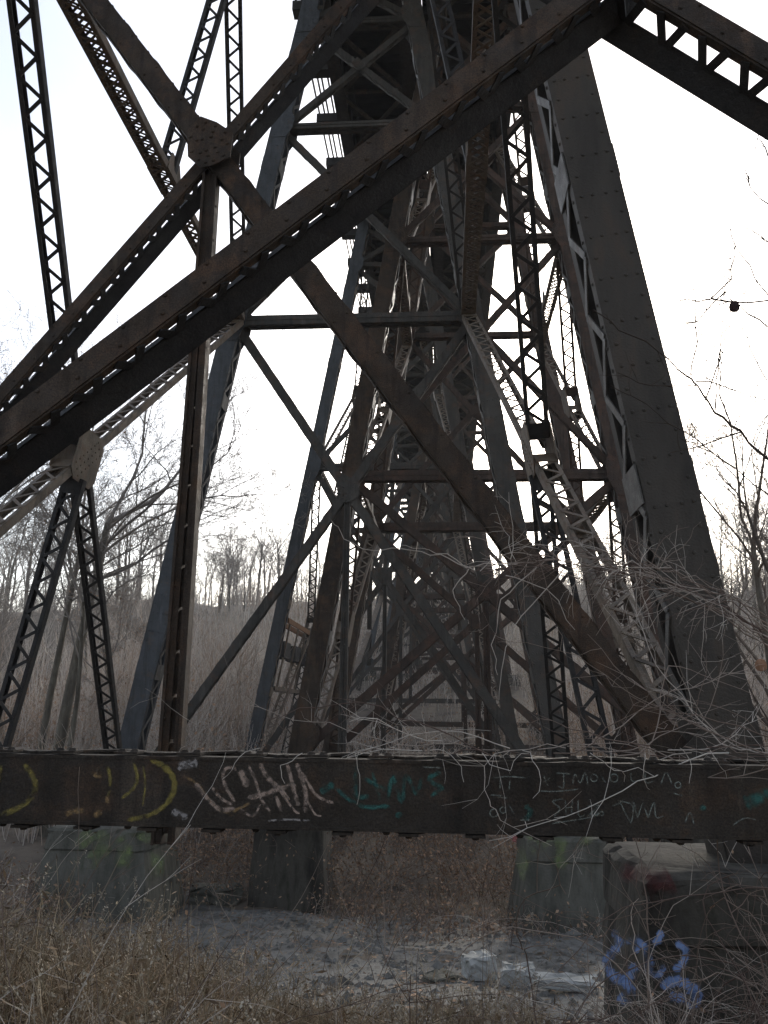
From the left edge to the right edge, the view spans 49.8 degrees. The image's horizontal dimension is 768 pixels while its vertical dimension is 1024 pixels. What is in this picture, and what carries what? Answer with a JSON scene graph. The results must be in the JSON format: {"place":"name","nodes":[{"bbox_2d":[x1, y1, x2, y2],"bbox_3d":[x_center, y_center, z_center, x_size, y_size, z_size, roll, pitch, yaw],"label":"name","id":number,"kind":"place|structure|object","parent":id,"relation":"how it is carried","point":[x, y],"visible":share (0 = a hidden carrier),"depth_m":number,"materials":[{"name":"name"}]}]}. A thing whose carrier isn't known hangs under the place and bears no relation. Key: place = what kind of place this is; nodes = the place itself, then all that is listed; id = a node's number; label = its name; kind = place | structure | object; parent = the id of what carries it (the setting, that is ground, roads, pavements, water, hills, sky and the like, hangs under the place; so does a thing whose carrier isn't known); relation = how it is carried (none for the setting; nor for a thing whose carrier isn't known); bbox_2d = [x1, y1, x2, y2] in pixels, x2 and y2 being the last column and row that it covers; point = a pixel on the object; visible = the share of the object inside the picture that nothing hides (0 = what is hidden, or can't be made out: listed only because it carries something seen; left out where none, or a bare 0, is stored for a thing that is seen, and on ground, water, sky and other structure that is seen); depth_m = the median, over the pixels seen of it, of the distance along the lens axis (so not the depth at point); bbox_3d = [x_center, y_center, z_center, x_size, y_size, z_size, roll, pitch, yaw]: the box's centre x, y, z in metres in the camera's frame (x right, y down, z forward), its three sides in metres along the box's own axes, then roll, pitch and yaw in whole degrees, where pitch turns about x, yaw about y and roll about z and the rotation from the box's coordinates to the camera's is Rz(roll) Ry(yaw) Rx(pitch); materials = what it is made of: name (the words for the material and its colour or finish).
{"place":"outdoors","nodes":[
{"label":"outdoors","id":0,"kind":"place"},
{"bbox_2d":[1,862,604,1023],"bbox_3d":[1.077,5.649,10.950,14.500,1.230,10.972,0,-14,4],"label":"gravel path","id":1,"kind":"structure","parent":0,"point":[399,956],"depth_m":10.96,"materials":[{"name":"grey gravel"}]},
{"bbox_2d":[186,882,243,905],"bbox_3d":[-3.111,7.043,15.204,1.056,0.440,0.697,6,-16,-6],"label":"stone","id":2,"kind":"object","parent":1,"relation":"on","point":[202,894],"visible":0.75,"depth_m":14.94,"materials":[{"name":"stone"}]},
{"bbox_2d":[422,967,459,983],"bbox_3d":[0.601,5.080,8.992,0.387,0.153,0.387,6,-17,-24],"label":"concrete slab","id":3,"kind":"object","parent":1,"relation":"on","point":[440,976],"depth_m":8.94,"materials":[{"name":"grey concrete"}]},
{"bbox_2d":[461,949,497,980],"bbox_3d":[1.145,5.454,9.961,0.428,0.326,0.372,2,-14,-13],"label":"concrete block","id":4,"kind":"object","parent":1,"relation":"on","point":[474,960],"depth_m":9.84,"materials":[{"name":"grey concrete"}]},
{"bbox_2d":[499,961,534,987],"bbox_3d":[1.528,5.316,9.502,0.402,0.250,0.386,-1,-12,16],"label":"concrete block","id":5,"kind":"object","parent":1,"relation":"on","point":[507,967],"depth_m":9.40,"materials":[{"name":"grey concrete"}]},
{"bbox_2d":[532,972,597,992],"bbox_3d":[1.954,5.052,8.902,0.704,0.128,0.261,-2,-7,11],"label":"concrete slab","id":6,"kind":"object","parent":1,"relation":"on","point":[575,979],"depth_m":8.84,"materials":[{"name":"grey concrete"}]},
{"bbox_2d":[0,580,765,1023],"bbox_3d":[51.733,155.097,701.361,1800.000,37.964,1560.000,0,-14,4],"label":"ground","id":7,"kind":"structure","parent":0,"point":[24,852],"depth_m":18.47,"materials":[{"name":"brown plant"}]},
{"bbox_2d":[0,562,29,667],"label":"bare tree","id":8,"kind":"object","parent":7,"relation":"on","point":[6,608],"visible":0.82,"depth_m":39.17,"materials":[{"name":"grey plant"}]},
{"bbox_2d":[0,584,40,682],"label":"bare tree","id":9,"kind":"object","parent":7,"relation":"on","point":[1,610],"visible":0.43,"depth_m":39.12,"materials":[{"name":"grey plant"}]},
{"bbox_2d":[0,499,48,616],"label":"bare tree","id":10,"kind":"object","parent":7,"relation":"on","point":[12,566],"visible":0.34,"depth_m":76.76,"materials":[{"name":"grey plant"}]},
{"bbox_2d":[0,482,54,652],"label":"bare tree","id":11,"kind":"object","parent":7,"relation":"on","point":[30,560],"visible":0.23,"depth_m":75.50,"materials":[{"name":"grey plant"}]},
{"bbox_2d":[0,581,58,663],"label":"bare tree","id":12,"kind":"object","parent":7,"relation":"on","point":[3,653],"visible":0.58,"depth_m":39.28,"materials":[{"name":"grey plant"}]},
{"bbox_2d":[0,497,70,638],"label":"bare tree","id":13,"kind":"object","parent":7,"relation":"on","point":[26,557],"visible":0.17,"depth_m":84.82,"materials":[{"name":"grey plant"}]},
{"bbox_2d":[31,591,78,700],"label":"bare tree","id":14,"kind":"object","parent":7,"relation":"on","point":[48,622],"visible":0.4,"depth_m":52.56,"materials":[{"name":"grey plant"}]},
{"bbox_2d":[0,826,142,968],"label":"bare shrub","id":15,"kind":"object","parent":7,"relation":"on","point":[38,893],"visible":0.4,"depth_m":6.72,"materials":[{"name":"brown plant"}]},
{"bbox_2d":[0,834,144,946],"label":"dry brush","id":16,"kind":"object","parent":7,"relation":"on","point":[22,892],"visible":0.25,"depth_m":12.94,"materials":[{"name":"plant"}]},
{"bbox_2d":[50,586,108,695],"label":"bare tree","id":17,"kind":"object","parent":7,"relation":"on","point":[85,653],"visible":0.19,"depth_m":48.09,"materials":[{"name":"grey plant"}]},
{"bbox_2d":[58,472,132,637],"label":"bare tree","id":18,"kind":"object","parent":7,"relation":"on","point":[94,488],"visible":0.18,"depth_m":82.97,"materials":[{"name":"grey plant"}]},
{"bbox_2d":[53,530,147,746],"bbox_3d":[-9.526,4.675,26.988,3.415,8.100,4.563,0,-14,4],"label":"bare tree","id":19,"kind":"object","parent":7,"relation":"on","point":[112,648],"visible":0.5,"depth_m":27.49,"materials":[{"name":"brown plant"}]},
{"bbox_2d":[25,825,183,922],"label":"concrete pier","id":20,"kind":"structure","parent":7,"relation":"on","point":[147,856],"depth_m":13.54,"materials":[{"name":"grey concrete"}]},
{"bbox_2d":[121,0,570,757],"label":"trestle bent","id":21,"kind":"object","parent":20,"relation":"on","point":[405,20],"visible":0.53,"depth_m":15.84,"materials":[{"name":"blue metal"}]},
{"bbox_2d":[0,0,246,748],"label":"side bracing","id":22,"kind":"object","parent":21,"relation":"attached to","point":[72,469],"visible":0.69,"depth_m":10.60,"materials":[{"name":"metal"}]},
{"bbox_2d":[292,0,433,567],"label":"viaduct deck","id":23,"kind":"structure","parent":21,"relation":"on","point":[357,98],"depth_m":24.40,"materials":[{"name":"metal"}]},
{"bbox_2d":[0,0,767,846],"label":"trestle bent","id":24,"kind":"object","parent":23,"relation":"attached to","point":[400,796],"visible":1,"depth_m":3.13,"materials":[{"name":"brown metal"}]},
{"bbox_2d":[139,591,767,969],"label":"vine","id":25,"kind":"object","parent":24,"relation":"attached to","point":[653,739],"visible":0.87,"depth_m":3.07,"materials":[{"name":"plant"}]},
{"bbox_2d":[0,0,767,863],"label":"trestle bent","id":26,"kind":"object","parent":23,"relation":"attached to","point":[662,492],"visible":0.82,"depth_m":5.96,"materials":[{"name":"brown metal"}]},
{"bbox_2d":[348,425,483,703],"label":"trestle bent","id":27,"kind":"object","parent":23,"relation":"attached to","point":[458,589],"visible":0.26,"depth_m":44.34,"materials":[{"name":"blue metal"}]},
{"bbox_2d":[351,433,402,690],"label":"side bracing","id":28,"kind":"object","parent":27,"relation":"attached to","point":[371,618],"visible":0.38,"depth_m":49.36,"materials":[{"name":"brown metal"}]},
{"bbox_2d":[426,0,677,843],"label":"side bracing","id":29,"kind":"object","parent":21,"relation":"attached to","point":[540,478],"visible":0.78,"depth_m":10.00,"materials":[{"name":"metal"}]},
{"bbox_2d":[83,481,139,602],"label":"bare tree","id":30,"kind":"object","parent":7,"relation":"on","point":[117,515],"visible":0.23,"depth_m":108.90,"materials":[{"name":"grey plant"}]},
{"bbox_2d":[0,274,223,558],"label":"bare tree","id":31,"kind":"object","parent":7,"relation":"on","point":[8,496],"visible":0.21,"depth_m":19.05,"materials":[{"name":"grey plant"}]},
{"bbox_2d":[0,419,227,825],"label":"bare tree","id":32,"kind":"object","parent":7,"relation":"on","point":[79,656],"visible":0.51,"depth_m":19.12,"materials":[{"name":"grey plant"}]},
{"bbox_2d":[78,550,157,671],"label":"bare tree","id":33,"kind":"object","parent":7,"relation":"on","point":[129,619],"visible":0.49,"depth_m":48.01,"materials":[{"name":"brown plant"}]},
{"bbox_2d":[88,490,170,641],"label":"bare tree","id":34,"kind":"object","parent":7,"relation":"on","point":[130,540],"visible":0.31,"depth_m":74.64,"materials":[{"name":"grey plant"}]},
{"bbox_2d":[105,561,155,650],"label":"bare tree","id":35,"kind":"object","parent":7,"relation":"on","point":[148,581],"visible":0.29,"depth_m":50.25,"materials":[{"name":"brown plant"}]},
{"bbox_2d":[98,498,171,623],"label":"bare tree","id":36,"kind":"object","parent":7,"relation":"on","point":[132,544],"visible":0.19,"depth_m":88.32,"materials":[{"name":"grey plant"}]},
{"bbox_2d":[112,568,158,662],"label":"bare tree","id":37,"kind":"object","parent":7,"relation":"on","point":[132,602],"visible":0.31,"depth_m":54.69,"materials":[{"name":"brown plant"}]},
{"bbox_2d":[1,296,274,749],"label":"bare tree","id":38,"kind":"object","parent":7,"relation":"on","point":[46,717],"visible":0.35,"depth_m":23.89,"materials":[{"name":"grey plant"}]},
{"bbox_2d":[104,480,176,595],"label":"bare tree","id":39,"kind":"object","parent":7,"relation":"on","point":[149,512],"visible":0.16,"depth_m":109.74,"materials":[{"name":"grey plant"}]},
{"bbox_2d":[129,508,168,605],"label":"bare tree","id":40,"kind":"object","parent":7,"relation":"on","point":[152,558],"visible":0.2,"depth_m":98.42,"materials":[{"name":"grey plant"}]},
{"bbox_2d":[19,312,329,836],"bbox_3d":[-5.695,1.078,21.665,8.791,14.065,6.015,0,-14,4],"label":"bare tree","id":41,"kind":"object","parent":7,"relation":"on","point":[67,705],"visible":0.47,"depth_m":21.71,"materials":[{"name":"grey plant"}]},
{"bbox_2d":[0,753,440,1023],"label":"bare shrub","id":42,"kind":"object","parent":7,"relation":"on","point":[223,1005],"visible":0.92,"depth_m":2.94,"materials":[{"name":"brown plant"}]},
{"bbox_2d":[214,552,240,611],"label":"bare tree","id":43,"kind":"object","parent":7,"relation":"on","point":[229,586],"visible":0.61,"depth_m":87.50,"materials":[{"name":"grey plant"}]},
{"bbox_2d":[214,543,247,612],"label":"bare tree","id":44,"kind":"object","parent":7,"relation":"on","point":[222,590],"visible":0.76,"depth_m":86.33,"materials":[{"name":"grey plant"}]},
{"bbox_2d":[228,545,262,610],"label":"bare tree","id":45,"kind":"object","parent":7,"relation":"on","point":[244,580],"visible":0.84,"depth_m":89.12,"materials":[{"name":"grey plant"}]},
{"bbox_2d":[246,522,275,591],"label":"bare tree","id":46,"kind":"object","parent":7,"relation":"on","point":[260,548],"visible":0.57,"depth_m":103.26,"materials":[{"name":"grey plant"}]},
{"bbox_2d":[243,495,287,600],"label":"bare tree","id":47,"kind":"object","parent":7,"relation":"on","point":[260,560],"visible":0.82,"depth_m":102.42,"materials":[{"name":"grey plant"}]},
{"bbox_2d":[255,549,283,612],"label":"bare tree","id":48,"kind":"object","parent":7,"relation":"on","point":[265,557],"visible":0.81,"depth_m":88.01,"materials":[{"name":"grey plant"}]},
{"bbox_2d":[250,507,296,564],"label":"bare tree","id":49,"kind":"object","parent":7,"relation":"on","point":[280,533],"visible":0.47,"depth_m":105.92,"materials":[{"name":"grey plant"}]},
{"bbox_2d":[257,516,290,577],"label":"bare tree","id":50,"kind":"object","parent":7,"relation":"on","point":[276,549],"visible":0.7,"depth_m":101.54,"materials":[{"name":"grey plant"}]},
{"bbox_2d":[247,829,333,913],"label":"concrete pier","id":51,"kind":"structure","parent":7,"relation":"on","point":[291,879],"depth_m":14.91,"materials":[{"name":"grey concrete"}]},
{"bbox_2d":[287,2,678,758],"bbox_3d":[2.083,-3.607,17.753,7.957,17.500,0.620,0,-14,4],"label":"trestle bent","id":52,"kind":"object","parent":51,"relation":"on","point":[307,734],"visible":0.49,"depth_m":17.05,"materials":[{"name":"brown metal"}]},
{"bbox_2d":[422,0,513,560],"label":"viaduct deck","id":53,"kind":"structure","parent":52,"relation":"on","point":[443,271],"depth_m":29.97,"materials":[{"name":"metal"}]},
{"bbox_2d":[495,33,655,754],"bbox_3d":[4.445,-2.863,19.865,2.978,16.873,4.429,0,-14,4],"label":"side bracing","id":54,"kind":"object","parent":52,"relation":"attached to","point":[575,417],"visible":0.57,"depth_m":19.59,"materials":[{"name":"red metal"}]},
{"bbox_2d":[41,870,600,1022],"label":"dry grass","id":55,"kind":"structure","parent":7,"relation":"on","point":[411,965],"depth_m":11.60,"materials":[{"name":"brown plant"}]},
{"bbox_2d":[355,670,376,680],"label":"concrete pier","id":56,"kind":"structure","parent":7,"relation":"on","point":[373,673],"depth_m":52.42,"materials":[{"name":"grey concrete"}]},
{"bbox_2d":[365,483,461,670],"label":"trestle bent","id":57,"kind":"object","parent":56,"relation":"on","point":[375,626],"visible":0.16,"depth_m":53.78,"materials":[{"name":"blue metal"}]},
{"bbox_2d":[0,544,767,852],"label":"hillside scrub","id":58,"kind":"object","parent":7,"relation":"on","point":[27,735],"visible":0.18,"depth_m":32.60,"materials":[{"name":"brown plant"}]},
{"bbox_2d":[0,841,767,1023],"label":"dead weeds","id":59,"kind":"object","parent":7,"relation":"on","point":[54,1005],"visible":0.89,"depth_m":4.42,"materials":[{"name":"brown plant"}]},
{"bbox_2d":[386,726,397,736],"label":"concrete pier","id":60,"kind":"structure","parent":7,"relation":"on","point":[396,727],"depth_m":37.50,"materials":[{"name":"grey concrete"}]},
{"bbox_2d":[383,382,539,727],"bbox_3d":[3.718,1.577,39.896,7.823,17.082,0.620,0,-14,4],"label":"trestle bent","id":61,"kind":"object","parent":60,"relation":"on","point":[429,632],"visible":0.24,"depth_m":38.81,"materials":[{"name":"brown metal"}]},
{"bbox_2d":[161,747,647,917],"bbox_3d":[0.911,6.732,18.205,13.679,3.078,10.090,0,-14,4],"label":"dry brush","id":62,"kind":"object","parent":7,"relation":"on","point":[247,848],"visible":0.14,"depth_m":15.86,"materials":[{"name":"plant"}]},
{"bbox_2d":[398,674,416,683],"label":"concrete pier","id":63,"kind":"structure","parent":7,"relation":"on","point":[406,676],"depth_m":51.08,"materials":[{"name":"grey concrete"}]},
{"bbox_2d":[405,459,511,674],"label":"trestle bent","id":64,"kind":"object","parent":63,"relation":"on","point":[425,560],"visible":0.22,"depth_m":52.07,"materials":[{"name":"brown metal"}]},
{"bbox_2d":[412,660,422,666],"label":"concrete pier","id":65,"kind":"structure","parent":7,"relation":"on","point":[419,662],"depth_m":55.88,"materials":[{"name":"grey concrete"}]},
{"bbox_2d":[415,483,474,659],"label":"trestle bent","id":66,"kind":"object","parent":65,"relation":"on","point":[429,658],"depth_m":56.54,"materials":[{"name":"brown metal"}]},
{"bbox_2d":[285,859,603,945],"bbox_3d":[1.679,6.518,13.603,6.435,1.358,3.855,0,-14,4],"label":"dry brush","id":67,"kind":"object","parent":7,"relation":"on","point":[421,916],"visible":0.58,"depth_m":13.22,"materials":[{"name":"plant"}]},
{"bbox_2d":[432,484,471,688],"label":"side bracing","id":68,"kind":"object","parent":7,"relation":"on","point":[459,626],"visible":0.23,"depth_m":48.97,"materials":[{"name":"grey metal"}]},
{"bbox_2d":[213,846,742,1023],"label":"bare shrub","id":69,"kind":"object","parent":7,"relation":"on","point":[416,988],"visible":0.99,"depth_m":2.89,"materials":[{"name":"brown plant"}]},
{"bbox_2d":[331,492,767,690],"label":"bramble bush","id":70,"kind":"object","parent":7,"relation":"on","point":[682,588],"visible":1,"depth_m":3.92,"materials":[{"name":"plant"}]},
{"bbox_2d":[507,835,606,939],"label":"concrete pier","id":71,"kind":"structure","parent":7,"relation":"on","point":[581,892],"depth_m":12.97,"materials":[{"name":"grey concrete"}]},
{"bbox_2d":[348,732,767,1023],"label":"bramble bush","id":72,"kind":"object","parent":7,"relation":"on","point":[694,955],"visible":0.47,"depth_m":3.68,"materials":[{"name":"brown plant"}]},
{"bbox_2d":[362,838,767,1023],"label":"bramble bush","id":73,"kind":"object","parent":7,"relation":"on","point":[754,1005],"visible":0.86,"depth_m":3.42,"materials":[{"name":"brown plant"}]},
{"bbox_2d":[443,894,767,1023],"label":"bramble bush","id":74,"kind":"object","parent":7,"relation":"on","point":[597,1006],"visible":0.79,"depth_m":3.57,"materials":[{"name":"brown plant"}]},
{"bbox_2d":[546,219,767,695],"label":"bare tree","id":75,"kind":"object","parent":7,"relation":"on","point":[757,568],"visible":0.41,"depth_m":23.10,"materials":[{"name":"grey plant"}]},
{"bbox_2d":[587,380,767,741],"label":"bare tree","id":76,"kind":"object","parent":7,"relation":"on","point":[756,537],"visible":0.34,"depth_m":17.01,"materials":[{"name":"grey plant"}]},
{"bbox_2d":[602,841,767,1023],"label":"concrete pier","id":77,"kind":"structure","parent":7,"relation":"on","point":[687,921],"depth_m":4.52,"materials":[{"name":"grey concrete"}]},
{"bbox_2d":[697,443,767,667],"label":"bare tree","id":78,"kind":"object","parent":7,"relation":"on","point":[739,574],"visible":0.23,"depth_m":33.39,"materials":[{"name":"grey plant"}]},
{"bbox_2d":[716,551,752,611],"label":"bare tree","id":79,"kind":"object","parent":7,"relation":"on","point":[732,579],"visible":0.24,"depth_m":57.05,"materials":[{"name":"grey plant"}]},
{"bbox_2d":[706,493,763,584],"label":"bare tree","id":80,"kind":"object","parent":7,"relation":"on","point":[717,531],"visible":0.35,"depth_m":93.19,"materials":[{"name":"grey plant"}]},
{"bbox_2d":[708,485,767,650],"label":"bare tree","id":81,"kind":"object","parent":7,"relation":"on","point":[754,604],"visible":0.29,"depth_m":61.47,"materials":[{"name":"grey plant"}]},
{"bbox_2d":[719,537,767,647],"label":"bare tree","id":82,"kind":"object","parent":7,"relation":"on","point":[752,600],"visible":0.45,"depth_m":57.92,"materials":[{"name":"grey plant"}]},
{"bbox_2d":[721,480,766,592],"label":"bare tree","id":83,"kind":"object","parent":7,"relation":"on","point":[734,499],"visible":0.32,"depth_m":80.89,"materials":[{"name":"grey plant"}]},
{"bbox_2d":[729,570,767,678],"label":"bare tree","id":84,"kind":"object","parent":7,"relation":"on","point":[762,655],"visible":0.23,"depth_m":50.61,"materials":[{"name":"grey plant"}]},
{"bbox_2d":[0,0,767,611],"label":"sky","id":85,"kind":"structure","parent":0,"point":[680,158],"materials":[{"name":"white"}]},
{"bbox_2d":[593,135,767,494],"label":"overhanging branch","id":86,"kind":"object","parent":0,"point":[734,306],"visible":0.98,"depth_m":3.78,"materials":[{"name":"brown plant"}]},
{"bbox_3d":[3.911,8.313,23.534,1.463,0.971,1.439,0,-14,4],"label":"concrete pier","id":87,"kind":"object","parent":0,"visible":0},
{"bbox_2d":[245,218,518,754],"bbox_3d":[0.043,-1.086,26.112,8.598,18.505,0.620,0,-14,4],"label":"trestle bent","id":88,"kind":"object","parent":87,"relation":"on","point":[359,264],"visible":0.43,"depth_m":25.57,"materials":[{"name":"brown metal"}]},
{"bbox_2d":[260,234,388,752],"bbox_3d":[-1.916,0.199,30.760,3.446,18.243,8.969,0,-14,4],"label":"side bracing","id":89,"kind":"object","parent":88,"relation":"attached to","point":[309,618],"visible":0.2,"depth_m":28.94,"materials":[{"name":"brown metal"}]},
{"bbox_2d":[273,618,309,694],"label":"service platform","id":90,"kind":"structure","parent":89,"relation":"attached to","point":[289,655],"depth_m":27.28,"materials":[{"name":"beige metal"}]},
{"bbox_3d":[-3.289,9.965,33.312,1.463,0.743,1.440,0,-14,4],"label":"concrete pier","id":91,"kind":"object","parent":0,"visible":0},
{"bbox_2d":[321,341,501,752],"bbox_3d":[0.718,0.880,35.231,8.429,18.005,0.620,0,-14,4],"label":"trestle bent","id":92,"kind":"object","parent":91,"relation":"on","point":[400,611],"visible":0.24,"depth_m":34.44,"materials":[{"name":"brown metal"}]},
{"bbox_2d":[420,285,507,753],"bbox_3d":[2.786,0.176,30.418,3.243,18.248,8.969,0,-14,4],"label":"side bracing","id":93,"kind":"object","parent":92,"relation":"attached to","point":[457,508],"visible":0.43,"depth_m":30.38,"materials":[{"name":"brown metal"}]},
{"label":"concrete pier","id":94,"kind":"object","parent":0,"visible":0},
{"bbox_2d":[384,502,458,645],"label":"trestle bent","id":95,"kind":"object","parent":94,"relation":"on","point":[429,587],"visible":0.1,"depth_m":64.00,"materials":[{"name":"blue metal"}]},
{"bbox_3d":[-1.384,7.196,20.328,1.463,2.041,1.440,0,-14,4],"label":"concrete pier","id":96,"kind":"object","parent":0,"visible":0},
{"bbox_2d":[322,139,639,757],"bbox_3d":[2.425,-2.376,22.380,8.022,17.700,0.620,0,-14,4],"label":"trestle bent","id":97,"kind":"object","parent":96,"relation":"on","point":[559,427],"visible":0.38,"depth_m":21.74,"materials":[{"name":"brown metal"}]},
{"bbox_2d":[317,40,444,749],"bbox_3d":[0.079,-2.841,20.182,2.978,16.873,4.429,0,-14,4],"label":"side bracing","id":98,"kind":"object","parent":97,"relation":"attached to","point":[426,186],"visible":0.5,"depth_m":19.87,"materials":[{"name":"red metal"}]},
{"bbox_3d":[-0.458,9.915,33.319,1.464,0.764,1.435,0,-14,4],"label":"concrete pier","id":99,"kind":"object","parent":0,"visible":0},
{"bbox_2d":[369,355,544,750],"bbox_3d":[3.377,0.864,35.245,8.086,17.900,0.620,0,-14,4],"label":"trestle bent","id":100,"kind":"object","parent":99,"relation":"on","point":[401,588],"visible":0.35,"depth_m":34.44,"materials":[{"name":"brown metal"}]},
{"bbox_2d":[386,384,443,719],"bbox_3d":[1.354,1.515,37.653,3.010,17.060,4.329,0,-14,4],"label":"side bracing","id":101,"kind":"object","parent":100,"relation":"attached to","point":[423,501],"visible":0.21,"depth_m":37.33,"materials":[{"name":"red metal"}]},
{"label":"concrete pier","id":102,"kind":"object","parent":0,"visible":0},
{"bbox_2d":[428,533,478,631],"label":"trestle bent","id":103,"kind":"object","parent":102,"relation":"on","point":[470,561],"visible":0.05,"depth_m":70.96,"materials":[{"name":"grey metal"}]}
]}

